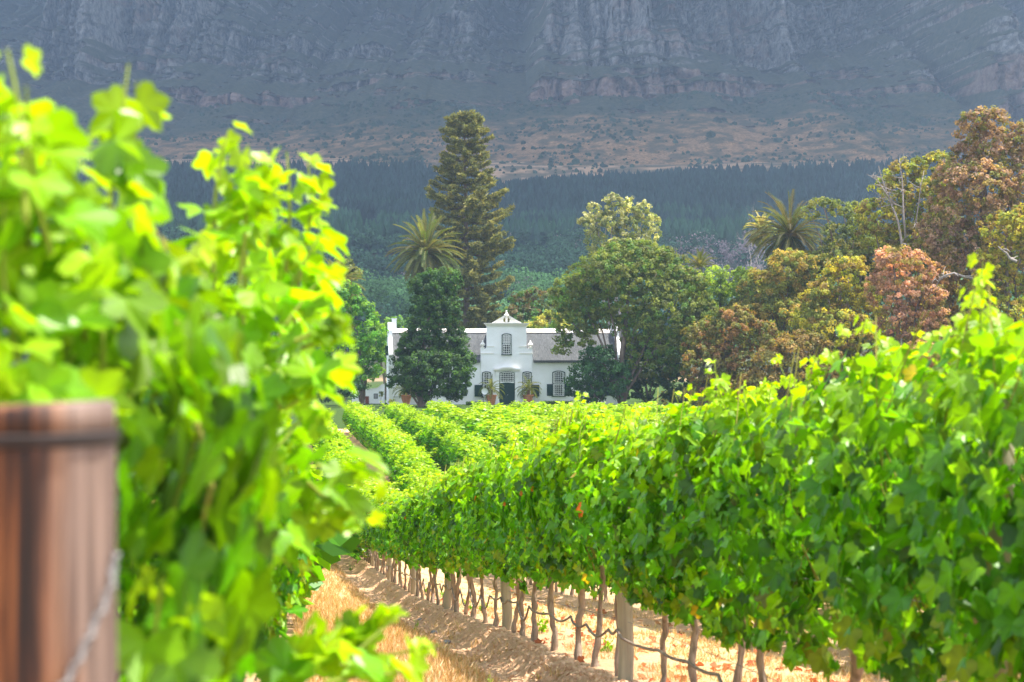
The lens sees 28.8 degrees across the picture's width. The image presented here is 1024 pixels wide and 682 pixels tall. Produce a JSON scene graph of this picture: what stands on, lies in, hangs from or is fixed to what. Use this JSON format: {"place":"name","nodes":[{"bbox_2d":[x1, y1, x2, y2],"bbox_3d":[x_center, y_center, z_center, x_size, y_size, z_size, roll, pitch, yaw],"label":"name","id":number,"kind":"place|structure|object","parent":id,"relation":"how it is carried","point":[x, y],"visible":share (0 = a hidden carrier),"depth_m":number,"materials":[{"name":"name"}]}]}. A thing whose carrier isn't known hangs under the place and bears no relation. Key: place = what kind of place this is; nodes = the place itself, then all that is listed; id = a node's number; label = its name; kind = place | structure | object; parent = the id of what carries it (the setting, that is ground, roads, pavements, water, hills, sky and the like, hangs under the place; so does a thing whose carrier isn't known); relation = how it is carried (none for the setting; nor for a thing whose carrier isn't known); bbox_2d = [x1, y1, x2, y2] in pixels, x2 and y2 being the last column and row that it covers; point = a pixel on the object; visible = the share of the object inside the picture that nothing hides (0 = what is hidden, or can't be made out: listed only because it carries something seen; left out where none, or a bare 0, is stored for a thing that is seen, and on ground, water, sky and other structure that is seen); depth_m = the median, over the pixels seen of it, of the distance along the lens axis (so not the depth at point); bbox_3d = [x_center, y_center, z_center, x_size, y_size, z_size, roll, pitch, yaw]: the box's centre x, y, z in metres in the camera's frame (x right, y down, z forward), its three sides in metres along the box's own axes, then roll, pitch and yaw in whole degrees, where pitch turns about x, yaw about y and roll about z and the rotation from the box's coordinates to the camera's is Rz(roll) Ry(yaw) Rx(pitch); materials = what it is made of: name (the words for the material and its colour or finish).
{"place":"outdoors","nodes":[
{"label":"outdoors","id":0,"kind":"place"},
{"bbox_2d":[3,156,958,681],"bbox_3d":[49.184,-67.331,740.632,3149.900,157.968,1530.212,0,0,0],"label":"ground","id":1,"kind":"structure","parent":0,"point":[607,664],"depth_m":29.37,"materials":[{"name":"soil"}]},
{"bbox_2d":[0,400,120,681],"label":"end post","id":2,"kind":"object","parent":1,"relation":"on","point":[59,555],"visible":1,"depth_m":1.88,"materials":[{"name":"brown wood"}]},
{"bbox_2d":[116,485,160,621],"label":"grapevine","id":3,"kind":"object","parent":1,"relation":"on","point":[135,612],"visible":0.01,"depth_m":6.67,"materials":[{"name":"green plant"}]},
{"bbox_2d":[0,44,288,681],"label":"grapevine","id":4,"kind":"object","parent":1,"relation":"on","point":[118,317],"visible":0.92,"depth_m":2.67,"materials":[{"name":"green plant"}]},
{"bbox_2d":[118,222,305,613],"bbox_3d":[-1.043,0.859,5.798,0.906,2.279,2.230,0,0,-7],"label":"grapevine","id":5,"kind":"object","parent":1,"relation":"on","point":[284,509],"depth_m":5.55,"materials":[{"name":"green plant"}]},
{"bbox_2d":[136,412,315,681],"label":"grapevine","id":6,"kind":"object","parent":1,"relation":"on","point":[289,590],"visible":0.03,"depth_m":8.80,"materials":[{"name":"green plant"}]},
{"bbox_2d":[116,121,429,681],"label":"grapevine","id":7,"kind":"object","parent":1,"relation":"on","point":[251,202],"visible":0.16,"depth_m":3.87,"materials":[{"name":"green plant"}]},
{"bbox_2d":[116,147,439,681],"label":"grapevine","id":8,"kind":"object","parent":1,"relation":"on","point":[309,372],"visible":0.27,"depth_m":4.13,"materials":[{"name":"green plant"}]},
{"bbox_2d":[313,449,356,477],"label":"grapevine","id":9,"kind":"object","parent":1,"relation":"on","point":[340,456],"visible":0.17,"depth_m":72.53,"materials":[{"name":"green plant"}]},
{"bbox_2d":[317,438,359,476],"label":"grapevine","id":10,"kind":"object","parent":1,"relation":"on","point":[338,444],"visible":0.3,"depth_m":77.68,"materials":[{"name":"green plant"}]},
{"bbox_2d":[317,381,362,406],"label":"bushy tree","id":11,"kind":"object","parent":1,"relation":"on","point":[345,392],"visible":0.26,"depth_m":196.70,"materials":[{"name":"green plant"}]},
{"bbox_2d":[328,257,362,399],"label":"olive tree","id":12,"kind":"object","parent":1,"relation":"on","point":[356,269],"visible":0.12,"depth_m":227.90,"materials":[{"name":"green plant"}]},
{"bbox_2d":[325,254,365,302],"label":"palm tree","id":13,"kind":"object","parent":1,"relation":"on","point":[343,265],"visible":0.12,"depth_m":213.66,"materials":[{"name":"green plant"}]},
{"bbox_2d":[314,279,388,405],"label":"leafy tree","id":14,"kind":"object","parent":1,"relation":"on","point":[370,352],"visible":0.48,"depth_m":202.68,"materials":[{"name":"green plant"}]},
{"bbox_2d":[352,384,384,403],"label":"garden wall","id":15,"kind":"structure","parent":1,"relation":"on","point":[372,395],"depth_m":211.96,"materials":[{"name":"paint"}]},
{"bbox_2d":[348,483,390,564],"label":"grapevine","id":16,"kind":"object","parent":1,"relation":"on","point":[355,553],"visible":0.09,"depth_m":51.61,"materials":[{"name":"green plant"}]},
{"bbox_2d":[364,493,393,576],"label":"grapevine","id":17,"kind":"object","parent":1,"relation":"on","point":[369,537],"visible":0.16,"depth_m":44.44,"materials":[{"name":"green plant"}]},
{"bbox_2d":[368,481,400,581],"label":"grapevine","id":18,"kind":"object","parent":1,"relation":"on","point":[371,530],"visible":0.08,"depth_m":42.38,"materials":[{"name":"green plant"}]},
{"bbox_2d":[372,491,397,582],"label":"grapevine","id":19,"kind":"object","parent":1,"relation":"on","point":[377,543],"visible":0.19,"depth_m":41.43,"materials":[{"name":"green plant"}]},
{"bbox_2d":[355,314,419,399],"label":"leafy tree","id":20,"kind":"object","parent":1,"relation":"on","point":[400,319],"visible":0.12,"depth_m":231.68,"materials":[{"name":"green plant"}]},
{"bbox_2d":[381,488,407,589],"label":"grapevine","id":21,"kind":"object","parent":1,"relation":"on","point":[386,542],"visible":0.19,"depth_m":37.96,"materials":[{"name":"green plant"}]},
{"bbox_2d":[381,432,411,474],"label":"grapevine","id":22,"kind":"object","parent":1,"relation":"on","point":[387,447],"visible":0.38,"depth_m":82.90,"materials":[{"name":"green plant"}]},
{"bbox_2d":[384,492,410,592],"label":"grapevine","id":23,"kind":"object","parent":1,"relation":"on","point":[389,527],"visible":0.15,"depth_m":36.90,"materials":[{"name":"green plant"}]},
{"bbox_2d":[391,484,419,596],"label":"grapevine","id":24,"kind":"object","parent":1,"relation":"on","point":[395,522],"visible":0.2,"depth_m":34.76,"materials":[{"name":"green plant"}]},
{"bbox_2d":[387,439,424,477],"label":"grapevine","id":25,"kind":"object","parent":1,"relation":"on","point":[399,450],"visible":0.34,"depth_m":78.02,"materials":[{"name":"green plant"}]},
{"bbox_2d":[395,490,423,598],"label":"grapevine","id":26,"kind":"object","parent":1,"relation":"on","point":[399,528],"visible":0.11,"depth_m":33.61,"materials":[{"name":"green plant"}]},
{"bbox_2d":[399,491,431,600],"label":"grapevine","id":27,"kind":"object","parent":1,"relation":"on","point":[411,558],"visible":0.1,"depth_m":32.51,"materials":[{"name":"green plant"}]},
{"bbox_2d":[395,452,436,491],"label":"grapevine","id":28,"kind":"object","parent":1,"relation":"on","point":[421,458],"visible":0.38,"depth_m":72.64,"materials":[{"name":"green plant"}]},
{"bbox_2d":[401,471,436,602],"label":"grapevine","id":29,"kind":"object","parent":1,"relation":"on","point":[406,520],"visible":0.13,"depth_m":31.65,"materials":[{"name":"green plant"}]},
{"bbox_2d":[406,463,440,488],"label":"grapevine","id":30,"kind":"object","parent":1,"relation":"on","point":[422,474],"visible":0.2,"depth_m":68.27,"materials":[{"name":"green plant"}]},
{"bbox_2d":[404,474,443,604],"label":"grapevine","id":31,"kind":"object","parent":1,"relation":"on","point":[413,544],"visible":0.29,"depth_m":30.16,"materials":[{"name":"green plant"}]},
{"bbox_2d":[384,209,466,283],"label":"palm tree","id":32,"kind":"object","parent":1,"relation":"on","point":[424,255],"visible":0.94,"depth_m":239.10,"materials":[{"name":"green plant"}]},
{"bbox_2d":[384,266,477,406],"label":"leafy tree","id":33,"kind":"object","parent":1,"relation":"on","point":[441,355],"visible":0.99,"depth_m":197.85,"materials":[{"name":"green plant"}]},
{"bbox_2d":[413,485,461,606],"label":"grapevine","id":34,"kind":"object","parent":1,"relation":"on","point":[416,534],"visible":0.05,"depth_m":29.29,"materials":[{"name":"green plant"}]},
{"bbox_2d":[425,416,455,455],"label":"grapevine","id":35,"kind":"object","parent":1,"relation":"on","point":[428,439],"visible":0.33,"depth_m":94.57,"materials":[{"name":"green plant"}]},
{"bbox_2d":[418,463,466,609],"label":"grapevine","id":36,"kind":"object","parent":1,"relation":"on","point":[432,562],"visible":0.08,"depth_m":28.18,"materials":[{"name":"green plant"}]},
{"bbox_2d":[432,422,462,463],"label":"grapevine","id":37,"kind":"object","parent":1,"relation":"on","point":[441,430],"visible":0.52,"depth_m":91.25,"materials":[{"name":"green plant"}]},
{"bbox_2d":[444,570,451,608],"bbox_3d":[-0.922,3.167,28.892,0.178,2.022,0.120,1,-1,-56],"label":"wooden post","id":38,"kind":"object","parent":1,"relation":"on","point":[447,598],"visible":0.12,"depth_m":28.83,"materials":[{"name":"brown wood"}]},
{"bbox_2d":[423,475,476,611],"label":"grapevine","id":39,"kind":"object","parent":1,"relation":"on","point":[428,538],"visible":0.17,"depth_m":27.20,"materials":[{"name":"green plant"}]},
{"bbox_2d":[439,429,461,468],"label":"grapevine","id":40,"kind":"object","parent":1,"relation":"on","point":[442,449],"visible":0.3,"depth_m":87.03,"materials":[{"name":"green plant"}]},
{"bbox_2d":[426,458,483,614],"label":"grapevine","id":41,"kind":"object","parent":1,"relation":"on","point":[437,542],"visible":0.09,"depth_m":26.08,"materials":[{"name":"green plant"}]},
{"bbox_2d":[433,448,483,617],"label":"grapevine","id":42,"kind":"object","parent":1,"relation":"on","point":[441,500],"visible":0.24,"depth_m":24.90,"materials":[{"name":"green plant"}]},
{"bbox_2d":[442,456,487,623],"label":"grapevine","id":43,"kind":"object","parent":1,"relation":"on","point":[462,477],"visible":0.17,"depth_m":23.52,"materials":[{"name":"green plant"}]},
{"bbox_2d":[418,109,516,328],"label":"norfolk pine","id":44,"kind":"object","parent":1,"relation":"on","point":[467,210],"visible":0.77,"depth_m":260.03,"materials":[{"name":"green plant"}]},
{"bbox_2d":[449,430,486,465],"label":"grapevine","id":45,"kind":"object","parent":1,"relation":"on","point":[461,436],"visible":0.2,"depth_m":81.50,"materials":[{"name":"green plant"}]},
{"bbox_2d":[455,435,501,461],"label":"grapevine","id":46,"kind":"object","parent":1,"relation":"on","point":[461,453],"visible":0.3,"depth_m":79.20,"materials":[{"name":"green plant"}]},
{"bbox_2d":[448,462,515,626],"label":"grapevine","id":47,"kind":"object","parent":1,"relation":"on","point":[461,516],"visible":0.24,"depth_m":22.37,"materials":[{"name":"green plant"}]},
{"bbox_2d":[344,556,627,681],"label":"soil clods","id":48,"kind":"object","parent":1,"relation":"on","point":[544,658],"visible":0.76,"depth_m":18.93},
{"bbox_2d":[487,395,496,404],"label":"terracotta pot","id":49,"kind":"object","parent":1,"relation":"on","point":[492,400],"visible":0.95,"depth_m":206.42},
{"bbox_2d":[478,374,504,398],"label":"potted palm","id":50,"kind":"object","parent":49,"relation":"in","point":[492,387],"visible":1,"depth_m":206.63,"materials":[{"name":"green plant"}]},
{"bbox_2d":[464,424,527,632],"bbox_3d":[0.009,2.044,20.899,1.011,2.321,1.466,0,0,-7],"label":"grapevine","id":51,"kind":"object","parent":1,"relation":"on","point":[475,479],"visible":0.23,"depth_m":20.89,"materials":[{"name":"green plant"}]},
{"bbox_2d":[385,310,620,404],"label":"manor house","id":52,"kind":"structure","parent":1,"relation":"on","point":[510,353],"depth_m":209.16,"materials":[{"name":"paint"}]},
{"bbox_2d":[501,333,511,354],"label":"window","id":53,"kind":"structure","parent":52,"relation":"in","point":[506,338],"depth_m":208.93,"materials":[{"name":"glass"}]},
{"bbox_2d":[552,371,565,396],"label":"window","id":54,"kind":"structure","parent":52,"relation":"in","point":[558,386],"depth_m":209.59,"materials":[{"name":"glass"}]},
{"bbox_2d":[500,565,511,630],"bbox_3d":[-0.067,2.409,21.485,0.126,2.022,0.125,-1,-1,-15],"label":"wooden post","id":55,"kind":"object","parent":1,"relation":"on","point":[506,610],"visible":0.22,"depth_m":21.43,"materials":[{"name":"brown wood"}]},
{"bbox_2d":[472,455,555,635],"bbox_3d":[0.118,2.068,19.983,0.978,2.093,1.377,0,0,-7],"label":"grapevine","id":56,"kind":"object","parent":1,"relation":"on","point":[483,546],"visible":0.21,"depth_m":19.99,"materials":[{"name":"green plant"}]},
{"bbox_2d":[24,218,1023,360],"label":"woodland","id":57,"kind":"object","parent":1,"relation":"on","point":[390,294],"visible":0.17,"depth_m":679.95,"materials":[{"name":"green plant"}]},
{"bbox_2d":[481,417,568,641],"bbox_3d":[0.227,1.875,19.107,1.006,2.321,1.435,0,0,-7],"label":"grapevine","id":58,"kind":"object","parent":1,"relation":"on","point":[495,486],"visible":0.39,"depth_m":18.94,"materials":[{"name":"green plant"}]},
{"bbox_2d":[32,151,1023,255],"bbox_3d":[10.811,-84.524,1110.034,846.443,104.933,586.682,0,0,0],"label":"pine plantation","id":59,"kind":"object","parent":1,"relation":"on","point":[719,200],"visible":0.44,"depth_m":1086.49,"materials":[{"name":"plant"}]},
{"bbox_2d":[523,395,533,403],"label":"terracotta pot","id":60,"kind":"object","parent":1,"relation":"on","point":[529,398],"visible":0.77,"depth_m":206.75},
{"bbox_2d":[514,375,541,398],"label":"potted palm","id":61,"kind":"object","parent":60,"relation":"in","point":[528,386],"visible":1,"depth_m":207.01,"materials":[{"name":"green plant"}]},
{"bbox_2d":[501,286,560,328],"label":"leafy tree","id":62,"kind":"object","parent":1,"relation":"on","point":[527,308],"visible":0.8,"depth_m":235.95,"materials":[{"name":"green plant"}]},
{"bbox_2d":[358,545,722,681],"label":"drip hose","id":63,"kind":"object","parent":1,"relation":"on","point":[694,666],"visible":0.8,"depth_m":17.21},
{"bbox_2d":[497,423,596,651],"bbox_3d":[0.380,1.816,17.777,0.931,2.152,1.391,0,0,-7],"label":"grapevine","id":64,"kind":"object","parent":1,"relation":"on","point":[517,556],"visible":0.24,"depth_m":17.84,"materials":[{"name":"green plant"}]},
{"bbox_2d":[524,309,570,328],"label":"leafy shrub","id":65,"kind":"object","parent":1,"relation":"on","point":[540,322],"visible":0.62,"depth_m":225.64,"materials":[{"name":"green plant"}]},
{"bbox_2d":[512,401,613,660],"bbox_3d":[0.547,1.629,16.378,0.980,2.263,1.391,0,0,-7],"label":"grapevine","id":66,"kind":"object","parent":1,"relation":"on","point":[535,545],"visible":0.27,"depth_m":16.42,"materials":[{"name":"green plant"}]},
{"bbox_2d":[524,391,632,666],"bbox_3d":[0.642,1.537,15.579,0.992,2.285,1.391,0,0,-7],"label":"grapevine","id":67,"kind":"object","parent":1,"relation":"on","point":[544,489],"visible":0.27,"depth_m":15.59,"materials":[{"name":"green plant"}]},
{"bbox_2d":[562,344,632,403],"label":"dense bush","id":68,"kind":"object","parent":1,"relation":"on","point":[596,389],"visible":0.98,"depth_m":198.07,"materials":[{"name":"green plant"}]},
{"bbox_2d":[541,406,669,675],"bbox_3d":[0.742,1.531,14.746,0.977,2.130,1.721,0,0,-7],"label":"grapevine","id":69,"kind":"object","parent":1,"relation":"on","point":[603,434],"visible":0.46,"depth_m":14.36,"materials":[{"name":"green plant"}]},
{"bbox_2d":[576,192,662,342],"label":"eucalyptus tree","id":70,"kind":"object","parent":1,"relation":"on","point":[623,219],"visible":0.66,"depth_m":261.83,"materials":[{"name":"green plant"}]},
{"bbox_2d":[617,507,633,680],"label":"wooden post","id":71,"kind":"object","parent":1,"relation":"on","point":[626,650],"visible":0.34,"depth_m":14.14,"materials":[{"name":"brown wood"}]},
{"bbox_2d":[402,586,861,681],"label":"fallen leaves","id":72,"kind":"object","parent":1,"relation":"on","point":[726,666],"visible":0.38,"depth_m":16.51,"materials":[{"name":"plant"}]},
{"bbox_2d":[547,238,723,405],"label":"broad tree","id":73,"kind":"object","parent":1,"relation":"on","point":[596,289],"visible":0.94,"depth_m":199.72,"materials":[{"name":"green plant"}]},
{"bbox_2d":[279,562,1019,681],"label":"dry grass","id":74,"kind":"structure","parent":1,"relation":"on","point":[448,665],"depth_m":19.55,"materials":[{"name":"plant"}]},
{"bbox_2d":[603,340,695,403],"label":"dense bush","id":75,"kind":"object","parent":1,"relation":"on","point":[640,382],"visible":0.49,"depth_m":202.81,"materials":[{"name":"green plant"}]},
{"bbox_2d":[380,494,920,681],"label":"trellis wire","id":76,"kind":"object","parent":1,"relation":"on","point":[644,627],"visible":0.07,"depth_m":13.12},
{"bbox_2d":[281,399,1022,613],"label":"vineyard rows","id":77,"kind":"object","parent":1,"relation":"on","point":[493,422],"visible":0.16,"depth_m":100.13,"materials":[{"name":"green plant"}]},
{"bbox_2d":[577,402,727,681],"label":"grapevine","id":78,"kind":"object","parent":1,"relation":"on","point":[613,466],"visible":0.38,"depth_m":12.71,"materials":[{"name":"green plant"}]},
{"bbox_2d":[607,391,780,681],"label":"grapevine","id":79,"kind":"object","parent":1,"relation":"on","point":[633,558],"visible":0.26,"depth_m":11.86,"materials":[{"name":"green plant"}]},
{"bbox_2d":[683,246,717,273],"label":"palm tree","id":80,"kind":"object","parent":1,"relation":"on","point":[700,260],"visible":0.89,"depth_m":221.72,"materials":[{"name":"green plant"}]},
{"bbox_2d":[626,382,823,681],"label":"grapevine","id":81,"kind":"object","parent":1,"relation":"on","point":[654,456],"visible":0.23,"depth_m":11.09,"materials":[{"name":"green plant"}]},
{"bbox_2d":[688,264,761,347],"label":"leafy tree","id":82,"kind":"object","parent":1,"relation":"on","point":[738,273],"visible":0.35,"depth_m":213.30,"materials":[{"name":"green plant"}]},
{"bbox_2d":[678,303,782,405],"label":"leafy tree","id":83,"kind":"object","parent":1,"relation":"on","point":[730,359],"visible":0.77,"depth_m":194.66,"materials":[{"name":"brown plant"}]},
{"bbox_2d":[742,210,776,246],"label":"fan palm","id":84,"kind":"object","parent":1,"relation":"on","point":[758,239],"visible":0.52,"depth_m":223.68,"materials":[{"name":"green plant"}]},
{"bbox_2d":[657,353,884,681],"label":"grapevine","id":85,"kind":"object","parent":1,"relation":"on","point":[709,594],"visible":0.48,"depth_m":9.87,"materials":[{"name":"green plant"}]},
{"bbox_2d":[659,242,901,404],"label":"leafy tree","id":86,"kind":"object","parent":1,"relation":"on","point":[869,261],"visible":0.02,"depth_m":207.05,"materials":[{"name":"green plant"}]},
{"bbox_2d":[735,248,837,388],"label":"leafy tree","id":87,"kind":"object","parent":1,"relation":"on","point":[787,285],"visible":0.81,"depth_m":202.43,"materials":[{"name":"green plant"}]},
{"bbox_2d":[744,189,832,270],"label":"palm tree","id":88,"kind":"object","parent":1,"relation":"on","point":[783,238],"visible":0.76,"depth_m":213.11,"materials":[{"name":"green plant"}]},
{"bbox_2d":[735,328,843,399],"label":"leafy tree","id":89,"kind":"object","parent":1,"relation":"on","point":[785,343],"visible":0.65,"depth_m":188.60,"materials":[{"name":"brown plant"}]},
{"bbox_2d":[800,196,881,376],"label":"leafy tree","id":90,"kind":"object","parent":1,"relation":"on","point":[829,230],"visible":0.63,"depth_m":205.71,"materials":[{"name":"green plant"}]},
{"bbox_2d":[716,215,965,370],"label":"leafy tree","id":91,"kind":"object","parent":1,"relation":"on","point":[857,246],"visible":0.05,"depth_m":211.26,"materials":[{"name":"green plant"}]},
{"bbox_2d":[701,323,981,681],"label":"grapevine","id":92,"kind":"object","parent":1,"relation":"on","point":[775,584],"visible":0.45,"depth_m":8.55,"materials":[{"name":"green plant"}]},
{"bbox_2d":[788,255,903,380],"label":"leafy tree","id":93,"kind":"object","parent":1,"relation":"on","point":[824,315],"visible":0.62,"depth_m":193.31,"materials":[{"name":"green plant"}]},
{"bbox_2d":[850,148,958,344],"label":"leafy tree","id":94,"kind":"object","parent":1,"relation":"on","point":[896,230],"visible":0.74,"depth_m":198.92,"materials":[{"name":"green plant"}]},
{"bbox_2d":[787,252,1023,681],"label":"grapevine","id":95,"kind":"object","parent":1,"relation":"on","point":[848,570],"visible":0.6,"depth_m":7.14,"materials":[{"name":"green plant"}]},
{"bbox_2d":[863,244,972,344],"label":"pink leaved tree","id":96,"kind":"object","parent":1,"relation":"on","point":[881,259],"visible":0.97,"depth_m":184.83,"materials":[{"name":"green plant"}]},
{"bbox_2d":[880,286,1023,681],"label":"grapevine","id":97,"kind":"object","parent":1,"relation":"on","point":[946,465],"visible":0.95,"depth_m":6.07,"materials":[{"name":"green plant"}]},
{"bbox_2d":[906,250,1012,367],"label":"leafy tree","id":98,"kind":"object","parent":1,"relation":"on","point":[950,301],"visible":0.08,"depth_m":197.16,"materials":[{"name":"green plant"}]},
{"bbox_2d":[911,105,1023,311],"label":"tall tree","id":99,"kind":"object","parent":1,"relation":"on","point":[959,175],"visible":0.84,"depth_m":191.23,"materials":[{"name":"brown plant"}]},
{"bbox_2d":[956,203,1023,328],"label":"leafy tree","id":100,"kind":"object","parent":1,"relation":"on","point":[1006,269],"visible":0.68,"depth_m":181.17,"materials":[{"name":"green plant"}]},
{"bbox_2d":[982,399,1014,677],"bbox_3d":[1.685,1.207,6.892,0.125,2.023,0.118,0,0,0],"label":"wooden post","id":101,"kind":"object","parent":1,"relation":"on","point":[1008,460],"visible":0.06,"depth_m":6.85,"materials":[{"name":"brown wood"}]},
{"bbox_2d":[990,399,1023,681],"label":"grapevine","id":102,"kind":"object","parent":1,"relation":"on","point":[1011,599],"visible":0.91,"depth_m":5.58,"materials":[{"name":"green plant"}]},
{"bbox_2d":[0,0,1023,170],"bbox_3d":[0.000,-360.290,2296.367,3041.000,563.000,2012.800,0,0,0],"label":"mountain","id":103,"kind":"structure","parent":0,"point":[288,59],"depth_m":1933.43,"materials":[{"name":"stone"}]},
{"bbox_2d":[18,85,1023,174],"bbox_3d":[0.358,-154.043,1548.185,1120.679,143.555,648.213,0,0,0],"label":"hillside scrub","id":104,"kind":"object","parent":103,"relation":"on","point":[628,132],"visible":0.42,"depth_m":1622.37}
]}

